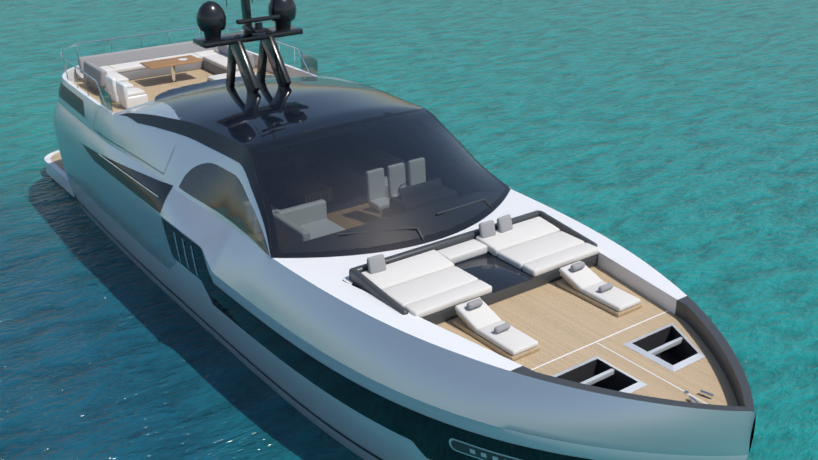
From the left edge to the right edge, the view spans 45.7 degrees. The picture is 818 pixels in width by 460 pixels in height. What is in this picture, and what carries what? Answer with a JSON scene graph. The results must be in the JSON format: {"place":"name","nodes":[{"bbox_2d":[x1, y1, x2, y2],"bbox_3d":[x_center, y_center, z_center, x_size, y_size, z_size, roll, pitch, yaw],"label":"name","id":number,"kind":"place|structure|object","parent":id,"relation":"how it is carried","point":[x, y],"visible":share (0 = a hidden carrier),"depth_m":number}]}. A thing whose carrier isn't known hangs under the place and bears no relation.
{"place":"outdoors","nodes":[
{"label":"outdoors","id":0,"kind":"place"},
{"bbox_2d":[193,0,302,92],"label":"yacht mast","id":1,"kind":"object","parent":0,"point":[211,19],"visible":0.96,"depth_m":30.61},
{"bbox_2d":[0,0,817,459],"bbox_3d":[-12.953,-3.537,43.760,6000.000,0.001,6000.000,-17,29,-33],"label":"sea water","id":2,"kind":"structure","parent":0,"point":[674,142],"depth_m":40.95},
{"bbox_2d":[54,76,755,459],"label":"yacht hull","id":3,"kind":"object","parent":2,"relation":"on","point":[358,382],"visible":0.48,"depth_m":22.88},
{"bbox_2d":[60,27,317,196],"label":"yacht rails","id":4,"kind":"object","parent":3,"relation":"attached to","point":[309,64],"visible":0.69,"depth_m":35.88},
{"bbox_2d":[179,108,509,257],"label":"yacht glazing","id":5,"kind":"structure","parent":3,"relation":"attached to","point":[429,138],"depth_m":26.62},
{"bbox_2d":[256,140,457,251],"bbox_3d":[-2.943,-1.598,29.781,5.750,1.573,7.998,-17,29,-33],"label":"yacht interior","id":6,"kind":"object","parent":3,"relation":"in","point":[360,168],"depth_m":29.81},
{"bbox_2d":[44,47,754,411],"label":"yacht decks","id":7,"kind":"object","parent":3,"relation":"attached to","point":[682,343],"visible":0.56,"depth_m":23.21},
{"bbox_2d":[78,41,256,108],"bbox_3d":[-8.614,-5.856,36.307,5.796,0.961,5.624,-17,29,-33],"label":"yacht deck lounge","id":8,"kind":"object","parent":7,"relation":"on","point":[113,74],"visible":0.75,"depth_m":37.17},
{"bbox_2d":[338,198,713,403],"bbox_3d":[3.032,1.481,22.284,6.160,1.043,9.906,-17,29,-33],"label":"yacht foredeck lounge","id":9,"kind":"object","parent":7,"relation":"on","point":[468,278],"visible":0.9,"depth_m":23.20}
]}

